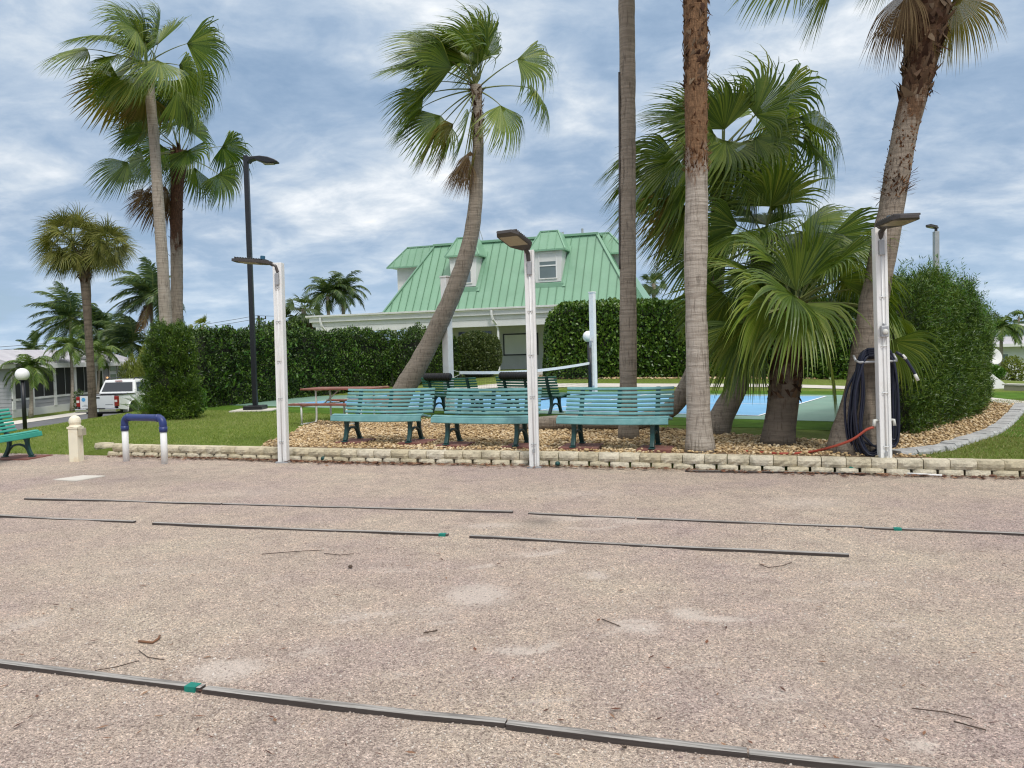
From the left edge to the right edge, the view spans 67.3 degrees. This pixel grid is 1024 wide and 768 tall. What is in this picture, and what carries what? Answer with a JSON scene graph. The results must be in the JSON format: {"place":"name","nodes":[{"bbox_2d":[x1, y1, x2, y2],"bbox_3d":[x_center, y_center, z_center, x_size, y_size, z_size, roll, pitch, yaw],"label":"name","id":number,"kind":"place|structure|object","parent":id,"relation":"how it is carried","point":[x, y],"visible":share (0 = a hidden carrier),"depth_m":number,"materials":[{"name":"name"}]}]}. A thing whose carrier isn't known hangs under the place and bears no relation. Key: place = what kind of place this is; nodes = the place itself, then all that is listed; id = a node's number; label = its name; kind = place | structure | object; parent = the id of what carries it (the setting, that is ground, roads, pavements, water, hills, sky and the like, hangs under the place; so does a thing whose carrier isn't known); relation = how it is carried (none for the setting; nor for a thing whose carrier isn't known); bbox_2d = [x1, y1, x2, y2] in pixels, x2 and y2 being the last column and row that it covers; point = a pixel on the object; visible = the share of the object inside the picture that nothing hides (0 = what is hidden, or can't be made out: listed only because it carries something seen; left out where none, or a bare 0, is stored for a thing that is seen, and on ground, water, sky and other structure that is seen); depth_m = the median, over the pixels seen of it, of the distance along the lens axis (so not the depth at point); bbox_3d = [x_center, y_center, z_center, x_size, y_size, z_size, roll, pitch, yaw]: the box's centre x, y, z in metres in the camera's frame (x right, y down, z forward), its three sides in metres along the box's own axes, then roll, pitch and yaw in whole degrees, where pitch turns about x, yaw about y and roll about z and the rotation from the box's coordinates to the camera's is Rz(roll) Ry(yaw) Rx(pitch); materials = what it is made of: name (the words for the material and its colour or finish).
{"place":"outdoors","nodes":[
{"label":"outdoors","id":0,"kind":"place"},
{"bbox_2d":[4,412,85,425],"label":"pavement","id":1,"kind":"structure","parent":0,"point":[45,418],"depth_m":37.83,"materials":[{"name":"concrete"}]},
{"bbox_2d":[0,413,119,430],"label":"road","id":2,"kind":"structure","parent":0,"point":[45,422],"depth_m":35.19,"materials":[{"name":"asphalt"}]},
{"bbox_2d":[75,377,150,416],"bbox_3d":[-17.703,0.587,35.565,1.960,1.832,5.435,-1,2,3],"label":"pickup truck","id":3,"kind":"object","parent":2,"relation":"on","point":[109,395],"visible":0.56,"depth_m":33.70,"materials":[{"name":"white paint"}]},
{"bbox_2d":[0,350,138,417],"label":"grey house","id":4,"kind":"structure","parent":0,"point":[56,398],"depth_m":42.25,"materials":[{"name":"paint"}]},
{"bbox_2d":[95,367,103,391],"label":"door","id":5,"kind":"structure","parent":4,"relation":"in","point":[101,369],"depth_m":47.19,"materials":[{"name":"grey glass"}]},
{"bbox_2d":[0,453,1023,767],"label":"gravel court","id":6,"kind":"object","parent":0,"point":[768,497],"visible":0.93,"depth_m":4.75,"materials":[{"name":"gravel"}]},
{"bbox_2d":[0,408,41,456],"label":"park bench","id":7,"kind":"object","parent":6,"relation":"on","point":[9,438],"visible":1,"depth_m":13.23,"materials":[{"name":"teal wood"}]},
{"bbox_2d":[0,454,52,459],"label":"red paver","id":8,"kind":"object","parent":6,"relation":"on","point":[19,457],"visible":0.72,"depth_m":13.18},
{"bbox_2d":[0,514,135,522],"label":"timber board","id":9,"kind":"object","parent":6,"relation":"on","point":[52,518],"visible":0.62,"depth_m":7.88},
{"bbox_2d":[66,415,85,461],"bbox_3d":[-7.104,0.906,12.557,0.248,0.790,0.196,-1,2,5],"label":"bollard","id":10,"kind":"object","parent":6,"relation":"on","point":[76,430],"visible":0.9,"depth_m":12.49,"materials":[{"name":"concrete"}]},
{"bbox_2d":[53,475,104,480],"bbox_3d":[-6.018,1.315,10.696,0.472,0.032,0.436,0,3,23],"label":"concrete pad","id":11,"kind":"object","parent":6,"relation":"on","point":[80,478],"visible":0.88,"depth_m":10.63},
{"bbox_2d":[0,659,205,692],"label":"timber board","id":12,"kind":"object","parent":6,"relation":"on","point":[192,687],"visible":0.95,"depth_m":3.89,"materials":[{"name":"wood"}]},
{"bbox_2d":[24,498,221,504],"bbox_3d":[-4.518,1.356,8.837,2.685,0.042,0.063,-1,2,15],"label":"timber board","id":13,"kind":"object","parent":6,"relation":"on","point":[104,500],"visible":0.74,"depth_m":8.82,"materials":[{"name":"wood"}]},
{"bbox_2d":[120,413,167,463],"bbox_3d":[-5.836,0.882,12.194,1.021,0.822,0.124,0,3,27],"label":"pipe hoop","id":14,"kind":"object","parent":6,"relation":"on","point":[159,418],"visible":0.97,"depth_m":12.09,"materials":[{"name":"white paint"}]},
{"bbox_2d":[231,256,291,462],"bbox_3d":[-3.808,-0.358,11.713,0.735,3.176,0.340,-2,2,0],"label":"lamp post","id":15,"kind":"object","parent":6,"relation":"on","point":[281,361],"visible":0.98,"depth_m":11.70,"materials":[{"name":"metal"}]},
{"bbox_2d":[152,522,448,536],"bbox_3d":[-2.050,1.359,7.170,3.079,0.042,0.064,-1,2,15],"label":"timber board","id":16,"kind":"object","parent":6,"relation":"on","point":[299,529],"visible":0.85,"depth_m":7.13,"materials":[{"name":"wood"}]},
{"bbox_2d":[202,685,506,727],"bbox_3d":[-0.756,1.474,3.504,1.520,0.037,0.064,-1,2,16],"label":"timber board","id":17,"kind":"object","parent":6,"relation":"on","point":[347,707],"visible":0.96,"depth_m":3.47,"materials":[{"name":"wood"}]},
{"bbox_2d":[222,503,512,512],"bbox_3d":[-1.594,1.311,8.078,3.315,0.043,0.054,-1,2,15],"label":"timber board","id":18,"kind":"object","parent":6,"relation":"on","point":[462,510],"visible":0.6,"depth_m":7.97,"materials":[{"name":"wood"}]},
{"bbox_2d":[0,512,1023,767],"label":"gravel stones","id":19,"kind":"object","parent":6,"relation":"on","point":[132,690],"visible":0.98,"depth_m":3.91,"materials":[{"name":"gravel"}]},
{"bbox_2d":[1,455,1023,757],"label":"leaf litter","id":20,"kind":"object","parent":6,"relation":"on","point":[499,563],"visible":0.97,"depth_m":9.48,"materials":[{"name":"brown plant"}]},
{"bbox_2d":[496,229,541,467],"bbox_3d":[0.141,-0.422,10.363,0.340,3.207,0.781,0,3,32],"label":"lamp post","id":21,"kind":"object","parent":6,"relation":"on","point":[514,238],"visible":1,"depth_m":10.53,"materials":[{"name":"metal"}]},
{"bbox_2d":[94,442,1023,476],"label":"retaining wall","id":22,"kind":"structure","parent":6,"relation":"on","point":[971,467],"depth_m":10.41,"materials":[{"name":"stone"}]},
{"bbox_2d":[528,512,634,518],"bbox_3d":[0.663,1.282,7.425,1.055,0.038,0.061,-1,3,18],"label":"timber board","id":23,"kind":"object","parent":6,"relation":"on","point":[570,515],"visible":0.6,"depth_m":7.41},
{"bbox_2d":[506,719,746,758],"bbox_3d":[0.449,1.456,3.144,0.984,0.038,0.058,-1,3,17],"label":"timber board","id":24,"kind":"object","parent":6,"relation":"on","point":[630,739],"visible":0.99,"depth_m":3.12,"materials":[{"name":"wood"}]},
{"bbox_2d":[469,535,848,556],"bbox_3d":[1.084,1.316,6.227,3.036,0.043,0.059,-1,3,17],"label":"timber board","id":25,"kind":"object","parent":6,"relation":"on","point":[791,552],"visible":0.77,"depth_m":6.12,"materials":[{"name":"wood"}]},
{"bbox_2d":[637,517,862,527],"bbox_3d":[2.108,1.263,6.949,1.950,0.039,0.060,-1,3,17],"label":"timber board","id":26,"kind":"object","parent":6,"relation":"on","point":[743,522],"visible":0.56,"depth_m":6.93,"materials":[{"name":"wood"}]},
{"bbox_2d":[685,470,870,474],"bbox_3d":[3.290,1.103,9.614,2.195,0.020,0.025,-1,2,15],"label":"wood strip","id":27,"kind":"object","parent":6,"relation":"on","point":[769,472],"visible":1,"depth_m":9.62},
{"bbox_2d":[749,749,935,767],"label":"timber board","id":28,"kind":"object","parent":6,"relation":"on","point":[812,761],"visible":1,"depth_m":2.92,"materials":[{"name":"wood"}]},
{"bbox_2d":[852,213,920,472],"bbox_3d":[4.501,-0.440,9.205,0.522,3.114,0.947,-2,2,6],"label":"lamp post","id":29,"kind":"object","parent":6,"relation":"on","point":[881,422],"visible":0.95,"depth_m":9.37,"materials":[{"name":"metal"}]},
{"bbox_2d":[843,348,919,456],"bbox_3d":[4.612,0.262,9.616,0.846,1.446,0.248,-1,2,12],"label":"hose coil","id":30,"kind":"object","parent":29,"relation":"hanging from","point":[857,380],"visible":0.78,"depth_m":9.60,"materials":[{"name":"rubber"}]},
{"bbox_2d":[864,526,1023,535],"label":"timber board","id":31,"kind":"object","parent":6,"relation":"on","point":[952,531],"visible":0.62,"depth_m":6.43,"materials":[{"name":"wood"}]},
{"bbox_2d":[0,366,1023,473],"bbox_3d":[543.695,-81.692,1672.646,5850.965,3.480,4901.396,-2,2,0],"label":"ground","id":32,"kind":"structure","parent":0,"point":[816,434],"depth_m":15.44,"materials":[{"name":"green plant"}]},
{"bbox_2d":[15,368,29,429],"bbox_3d":[-11.453,0.376,18.019,0.300,1.497,0.300,-2,2,0],"label":"globe lamp","id":33,"kind":"object","parent":32,"relation":"on","point":[22,375],"visible":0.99,"depth_m":17.98,"materials":[{"name":"black metal"}]},
{"bbox_2d":[0,354,56,417],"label":"christmas palm","id":34,"kind":"object","parent":32,"relation":"on","point":[32,368],"visible":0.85,"depth_m":38.36,"materials":[{"name":"green plant"}]},
{"bbox_2d":[13,330,47,349],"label":"coconut palm","id":35,"kind":"object","parent":32,"relation":"on","point":[33,346],"visible":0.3,"depth_m":61.66,"materials":[{"name":"green plant"}]},
{"bbox_2d":[24,281,102,348],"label":"coconut palm","id":36,"kind":"object","parent":32,"relation":"on","point":[67,311],"visible":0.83,"depth_m":57.08,"materials":[{"name":"green plant"}]},
{"bbox_2d":[42,324,94,411],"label":"christmas palm","id":37,"kind":"object","parent":32,"relation":"on","point":[71,346],"visible":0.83,"depth_m":42.41,"materials":[{"name":"green plant"}]},
{"bbox_2d":[26,198,142,418],"bbox_3d":[-15.124,-2.562,27.404,3.946,7.925,2.884,-2,2,0],"label":"cabbage palm","id":38,"kind":"object","parent":32,"relation":"on","point":[98,249],"visible":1,"depth_m":27.12,"materials":[{"name":"green plant"}]},
{"bbox_2d":[74,331,125,393],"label":"christmas palm","id":39,"kind":"object","parent":32,"relation":"on","point":[98,356],"visible":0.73,"depth_m":45.81,"materials":[{"name":"green plant"}]},
{"bbox_2d":[68,304,132,352],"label":"coconut palm","id":40,"kind":"object","parent":32,"relation":"on","point":[99,313],"visible":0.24,"depth_m":59.23,"materials":[{"name":"green plant"}]},
{"bbox_2d":[93,314,159,377],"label":"coconut palm","id":41,"kind":"object","parent":32,"relation":"on","point":[126,336],"visible":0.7,"depth_m":53.16,"materials":[{"name":"green plant"}]},
{"bbox_2d":[117,353,151,378],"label":"shrub","id":42,"kind":"object","parent":32,"relation":"on","point":[136,370],"visible":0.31,"depth_m":46.41,"materials":[{"name":"green plant"}]},
{"bbox_2d":[118,389,151,413],"bbox_3d":[-9.466,0.481,19.889,1.456,0.788,1.415,-3,3,-26],"label":"cycad","id":43,"kind":"object","parent":32,"relation":"on","point":[134,408],"visible":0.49,"depth_m":19.78,"materials":[{"name":"green plant"}]},
{"bbox_2d":[38,0,232,326],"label":"fan palm","id":44,"kind":"object","parent":32,"relation":"on","point":[131,100],"visible":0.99,"depth_m":21.07,"materials":[{"name":"green plant"}]},
{"bbox_2d":[105,256,185,334],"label":"coconut palm","id":45,"kind":"object","parent":32,"relation":"on","point":[145,287],"visible":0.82,"depth_m":51.17,"materials":[{"name":"green plant"}]},
{"bbox_2d":[83,84,255,325],"bbox_3d":[-10.210,-3.930,23.363,4.632,9.809,3.730,-2,2,0],"label":"fan palm","id":46,"kind":"object","parent":32,"relation":"on","point":[176,161],"visible":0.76,"depth_m":23.16,"materials":[{"name":"green plant"}]},
{"bbox_2d":[137,318,203,419],"bbox_3d":[-8.261,-0.391,18.968,1.688,2.572,1.723,-2,2,0],"label":"shrub","id":47,"kind":"object","parent":32,"relation":"on","point":[171,365],"visible":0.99,"depth_m":18.53,"materials":[{"name":"green plant"}]},
{"bbox_2d":[0,408,345,454],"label":"lawn","id":48,"kind":"structure","parent":32,"relation":"on","point":[90,421],"depth_m":15.95,"materials":[{"name":"green plant"}]},
{"bbox_2d":[191,385,208,414],"bbox_3d":[-8.121,0.344,19.191,1.054,1.033,0.972,-2,2,0],"label":"shrub","id":49,"kind":"object","parent":32,"relation":"on","point":[204,402],"visible":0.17,"depth_m":19.19,"materials":[{"name":"green plant"}]},
{"bbox_2d":[255,316,307,330],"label":"broadleaf tree","id":50,"kind":"object","parent":32,"relation":"on","point":[268,325],"visible":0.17,"depth_m":45.49,"materials":[{"name":"green plant"}]},
{"bbox_2d":[285,293,323,328],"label":"fan palm","id":51,"kind":"object","parent":32,"relation":"on","point":[302,309],"visible":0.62,"depth_m":46.47,"materials":[{"name":"green plant"}]},
{"bbox_2d":[302,273,355,314],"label":"royal palm","id":52,"kind":"object","parent":32,"relation":"on","point":[329,290],"visible":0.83,"depth_m":59.31,"materials":[{"name":"green plant"}]},
{"bbox_2d":[288,386,399,424],"bbox_3d":[-3.609,0.452,16.630,1.800,0.754,1.635,-1,3,22],"label":"picnic table","id":53,"kind":"object","parent":32,"relation":"on","point":[330,403],"visible":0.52,"depth_m":16.45,"materials":[{"name":"wood"}]},
{"bbox_2d":[318,270,370,313],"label":"royal palm","id":54,"kind":"object","parent":32,"relation":"on","point":[347,281],"visible":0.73,"depth_m":60.19,"materials":[{"name":"green plant"}]},
{"bbox_2d":[387,322,461,386],"bbox_3d":[-3.555,-1.266,31.859,1.539,2.659,3.669,1,3,44],"label":"shrub","id":55,"kind":"object","parent":32,"relation":"on","point":[406,345],"visible":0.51,"depth_m":31.05,"materials":[{"name":"green plant"}]},
{"bbox_2d":[305,228,649,370],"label":"green roof building","id":56,"kind":"structure","parent":32,"relation":"on","point":[575,266],"depth_m":39.34,"materials":[{"name":"paint"}]},
{"bbox_2d":[455,330,502,376],"bbox_3d":[-1.523,-1.308,33.540,2.275,2.110,1.796,-2,2,0],"label":"bush","id":57,"kind":"object","parent":32,"relation":"on","point":[485,352],"visible":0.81,"depth_m":32.99,"materials":[{"name":"green plant"}]},
{"bbox_2d":[236,392,842,420],"bbox_3d":[0.976,0.478,21.856,20.600,0.001,7.650,0,3,34],"label":"sport court","id":58,"kind":"object","parent":32,"relation":"on","point":[821,409],"visible":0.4,"depth_m":18.10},
{"bbox_2d":[304,392,822,415],"bbox_3d":[0.769,0.472,21.995,14.300,0.001,6.250,0,3,34],"label":"court playing surface","id":59,"kind":"object","parent":58,"relation":"on","point":[757,407],"visible":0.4,"depth_m":19.93,"materials":[{"name":"paint"}]},
{"bbox_2d":[588,291,597,394],"bbox_3d":[2.501,-1.269,24.100,0.190,3.245,0.365,0,3,36],"label":"net post","id":60,"kind":"object","parent":59,"relation":"on","point":[592,354],"visible":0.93,"depth_m":24.07,"materials":[{"name":"metal"}]},
{"bbox_2d":[454,362,589,407],"bbox_3d":[0.466,-0.014,21.335,0.214,1.017,6.961,0,3,36],"label":"court net","id":61,"kind":"object","parent":60,"relation":"attached to","point":[538,370],"visible":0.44,"depth_m":21.83,"materials":[{"name":"fabric"}]},
{"bbox_2d":[382,375,842,385],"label":"hedge foot pebbles","id":62,"kind":"object","parent":32,"relation":"on","point":[665,377],"visible":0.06,"depth_m":31.16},
{"bbox_2d":[202,390,1023,436],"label":"turf","id":63,"kind":"structure","parent":32,"relation":"on","point":[800,424],"depth_m":18.56,"materials":[{"name":"plant"}]},
{"bbox_2d":[229,408,276,411],"bbox_3d":[-7.045,0.719,21.108,1.150,0.050,0.900,-2,2,0],"label":"concrete footing","id":64,"kind":"object","parent":63,"relation":"on","point":[267,409],"visible":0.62,"depth_m":20.73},
{"bbox_2d":[243,155,278,409],"bbox_3d":[-6.822,-2.734,20.964,1.133,6.933,0.520,-1,2,0],"label":"street lamp","id":65,"kind":"object","parent":64,"relation":"on","point":[248,160],"visible":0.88,"depth_m":20.89,"materials":[{"name":"black metal"}]},
{"bbox_2d":[187,324,396,407],"bbox_3d":[-7.567,-0.819,27.154,2.018,2.741,10.013,0,3,29],"label":"hedge","id":66,"kind":"object","parent":63,"relation":"on","point":[349,356],"visible":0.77,"depth_m":26.83,"materials":[{"name":"green plant"}]},
{"bbox_2d":[439,276,454,410],"bbox_3d":[-1.558,-0.954,18.575,0.215,3.292,0.215,0,3,36],"label":"net post","id":67,"kind":"object","parent":63,"relation":"on","point":[447,347],"visible":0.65,"depth_m":18.51,"materials":[{"name":"metal"}]},
{"bbox_2d":[421,377,491,412],"bbox_3d":[-1.291,0.252,17.777,1.580,0.828,0.677,0,3,34],"label":"park bench","id":68,"kind":"object","parent":63,"relation":"on","point":[442,395],"visible":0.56,"depth_m":17.63,"materials":[{"name":"green wood"}]},
{"bbox_2d":[423,373,451,380],"bbox_3d":[-1.705,-0.163,17.644,0.760,0.180,0.177,0,3,34],"label":"ribbed bolster","id":69,"kind":"object","parent":68,"relation":"on","point":[437,376],"visible":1,"depth_m":17.57,"materials":[{"name":"black rubber"}]},
{"bbox_2d":[366,0,557,413],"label":"fan palm","id":70,"kind":"object","parent":63,"relation":"on","point":[437,57],"visible":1,"depth_m":18.07,"materials":[{"name":"green plant"}]},
{"bbox_2d":[495,376,569,414],"bbox_3d":[0.459,0.234,17.128,1.580,0.828,0.677,0,3,34],"label":"park bench","id":71,"kind":"object","parent":63,"relation":"on","point":[550,395],"visible":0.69,"depth_m":16.82,"materials":[{"name":"green wood"}]},
{"bbox_2d":[498,372,526,379],"bbox_3d":[0.045,-0.182,16.994,0.760,0.180,0.177,0,3,34],"label":"ribbed bolster","id":72,"kind":"object","parent":71,"relation":"on","point":[512,375],"visible":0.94,"depth_m":16.93,"materials":[{"name":"black rubber"}]},
{"bbox_2d":[583,331,589,386],"bbox_3d":[2.702,-0.804,26.993,0.400,2.124,0.400,-2,2,0],"label":"globe lamp","id":73,"kind":"object","parent":63,"relation":"on","point":[586,336],"visible":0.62,"depth_m":26.87,"materials":[{"name":"white metal"}]},
{"bbox_2d":[914,398,1023,458],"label":"dry lawn","id":74,"kind":"structure","parent":63,"relation":"on","point":[988,439],"depth_m":10.09,"materials":[{"name":"green plant"}]},
{"bbox_2d":[262,401,1013,457],"bbox_3d":[3.254,0.770,13.520,15.091,0.001,8.405,-2,2,0],"label":"rock bed","id":75,"kind":"object","parent":32,"relation":"on","point":[609,441],"visible":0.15,"depth_m":11.80,"materials":[{"name":"gravel"}]},
{"bbox_2d":[335,438,375,444],"bbox_3d":[-2.558,0.945,12.566,0.460,0.052,0.560,-1,2,14],"label":"red paver","id":76,"kind":"object","parent":75,"relation":"on","point":[355,440],"visible":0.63,"depth_m":12.52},
{"bbox_2d":[330,388,434,442],"bbox_3d":[-2.078,0.497,12.444,1.580,0.828,0.678,-1,3,17],"label":"park bench","id":77,"kind":"object","parent":76,"relation":"on","point":[357,417],"visible":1,"depth_m":12.50,"materials":[{"name":"teal wood"}]},
{"bbox_2d":[397,439,436,445],"bbox_3d":[-1.509,0.931,12.236,0.460,0.052,0.560,-1,2,15],"label":"red paver","id":78,"kind":"object","parent":75,"relation":"on","point":[421,441],"visible":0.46,"depth_m":12.07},
{"bbox_2d":[435,441,474,447],"bbox_3d":[-0.864,0.935,11.753,0.460,0.052,0.500,-1,3,17],"label":"red paver","id":79,"kind":"object","parent":75,"relation":"on","point":[457,443],"visible":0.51,"depth_m":11.64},
{"bbox_2d":[431,387,541,446],"bbox_3d":[-0.380,0.486,11.629,1.580,0.828,0.677,-1,3,21],"label":"park bench","id":80,"kind":"object","parent":79,"relation":"on","point":[516,420],"visible":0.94,"depth_m":11.70,"materials":[{"name":"teal wood"}]},
{"bbox_2d":[558,443,603,450],"bbox_3d":[1.004,0.913,11.098,0.560,0.052,0.560,-1,3,16],"label":"red paver","id":81,"kind":"object","parent":75,"relation":"on","point":[581,446],"visible":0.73,"depth_m":10.99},
{"bbox_2d":[556,386,673,448],"bbox_3d":[1.477,0.466,10.951,1.580,0.828,0.678,-1,3,20],"label":"park bench","id":82,"kind":"object","parent":81,"relation":"on","point":[580,420],"visible":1,"depth_m":10.99,"materials":[{"name":"teal wood"}]},
{"bbox_2d":[618,0,638,439],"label":"fan palm","id":83,"kind":"object","parent":75,"relation":"on","point":[627,205],"visible":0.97,"depth_m":11.90,"materials":[{"name":"brown plant"}]},
{"bbox_2d":[636,445,674,452],"bbox_3d":[1.998,0.905,10.674,0.460,0.052,0.460,-1,3,20],"label":"red paver","id":84,"kind":"object","parent":75,"relation":"on","point":[664,448],"visible":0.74,"depth_m":10.53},
{"bbox_2d":[519,46,845,429],"bbox_3d":[2.854,-2.321,13.321,5.706,6.294,3.481,-2,2,0],"label":"fan palm","id":85,"kind":"object","parent":75,"relation":"on","point":[780,117],"visible":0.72,"depth_m":12.58,"materials":[{"name":"green plant"}]},
{"bbox_2d":[679,0,715,452],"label":"fan palm","id":86,"kind":"object","parent":75,"relation":"on","point":[699,430],"visible":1,"depth_m":10.21,"materials":[{"name":"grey plant"}]},
{"bbox_2d":[643,143,877,434],"bbox_3d":[4.037,-1.512,12.526,3.627,4.772,3.678,-2,2,0],"label":"fan palm","id":87,"kind":"object","parent":75,"relation":"on","point":[722,418],"visible":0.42,"depth_m":11.99,"materials":[{"name":"green plant"}]},
{"bbox_2d":[660,189,948,445],"bbox_3d":[4.077,-0.956,11.015,3.842,3.721,3.229,-2,2,0],"label":"fan palm","id":88,"kind":"object","parent":75,"relation":"on","point":[743,351],"visible":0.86,"depth_m":10.62,"materials":[{"name":"green plant"}]},
{"bbox_2d":[746,426,873,454],"bbox_3d":[3.760,0.719,9.898,1.655,0.407,0.204,0,3,30],"label":"red hose","id":89,"kind":"object","parent":75,"relation":"on","point":[842,443],"visible":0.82,"depth_m":9.65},
{"bbox_2d":[728,0,1008,455],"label":"fan palm","id":90,"kind":"object","parent":75,"relation":"on","point":[924,31],"visible":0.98,"depth_m":9.73,"materials":[{"name":"brown plant"}]},
{"bbox_2d":[826,253,1002,434],"bbox_3d":[8.107,-0.848,14.819,2.046,3.026,8.682,0,3,38],"label":"hedge","id":91,"kind":"object","parent":75,"relation":"on","point":[958,321],"visible":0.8,"depth_m":12.54,"materials":[{"name":"green plant"}]},
{"bbox_2d":[892,403,1023,454],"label":"edging wall","id":92,"kind":"structure","parent":75,"relation":"on","point":[1012,415],"depth_m":10.88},
{"bbox_2d":[639,271,667,298],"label":"fan palm","id":93,"kind":"object","parent":32,"relation":"on","point":[652,289],"visible":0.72,"depth_m":61.40,"materials":[{"name":"green plant"}]},
{"bbox_2d":[542,297,855,379],"bbox_3d":[7.449,-1.889,31.485,12.604,3.589,2.830,-1,2,14],"label":"hedge","id":94,"kind":"object","parent":32,"relation":"on","point":[658,353],"visible":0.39,"depth_m":31.31,"materials":[{"name":"green plant"}]},
{"bbox_2d":[926,224,938,268],"bbox_3d":[11.984,-2.161,21.875,0.447,4.718,0.200,-2,3,-20],"label":"lamp post","id":95,"kind":"object","parent":32,"relation":"on","point":[935,239],"visible":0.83,"depth_m":21.81,"materials":[{"name":"grey metal"}]},
{"bbox_2d":[990,348,1001,363],"bbox_3d":[21.169,-0.859,33.868,0.800,1.487,0.378,-2,2,0],"label":"satellite dish","id":96,"kind":"object","parent":32,"relation":"on","point":[997,359],"visible":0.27,"depth_m":33.86,"materials":[{"name":"grey metal"}]},
{"bbox_2d":[990,364,1006,378],"bbox_3d":[20.720,-0.548,33.480,1.415,0.847,1.089,-2,2,0],"label":"shrub","id":97,"kind":"object","parent":32,"relation":"on","point":[998,371],"visible":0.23,"depth_m":33.14,"materials":[{"name":"green plant"}]},
{"bbox_2d":[992,310,1023,379],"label":"christmas palm","id":98,"kind":"object","parent":32,"relation":"on","point":[1004,328],"visible":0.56,"depth_m":37.38,"materials":[{"name":"green plant"}]},
{"bbox_2d":[993,324,1023,380],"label":"pale house","id":99,"kind":"structure","parent":32,"relation":"on","point":[1010,348],"depth_m":51.76,"materials":[{"name":"grey"}]},
{"bbox_2d":[1000,355,1023,380],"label":"shrub","id":100,"kind":"object","parent":32,"relation":"on","point":[1010,371],"visible":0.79,"depth_m":34.29,"materials":[{"name":"green plant"}]},
{"bbox_2d":[1002,383,1023,390],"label":"wall","id":101,"kind":"structure","parent":32,"relation":"on","point":[1013,387],"depth_m":21.20,"materials":[{"name":"concrete"}]},
{"bbox_2d":[1008,309,1023,323],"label":"fan palm","id":102,"kind":"object","parent":32,"relation":"on","point":[1015,321],"visible":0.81,"depth_m":119.50,"materials":[{"name":"green plant"}]},
{"bbox_2d":[0,0,1023,359],"label":"sky","id":103,"kind":"structure","parent":0,"point":[300,92],"materials":[{"name":"blue"}]},
{"bbox_2d":[470,371,1023,405],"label":"path","id":104,"kind":"structure","parent":0,"point":[638,385],"depth_m":28.79,"materials":[{"name":"concrete"}]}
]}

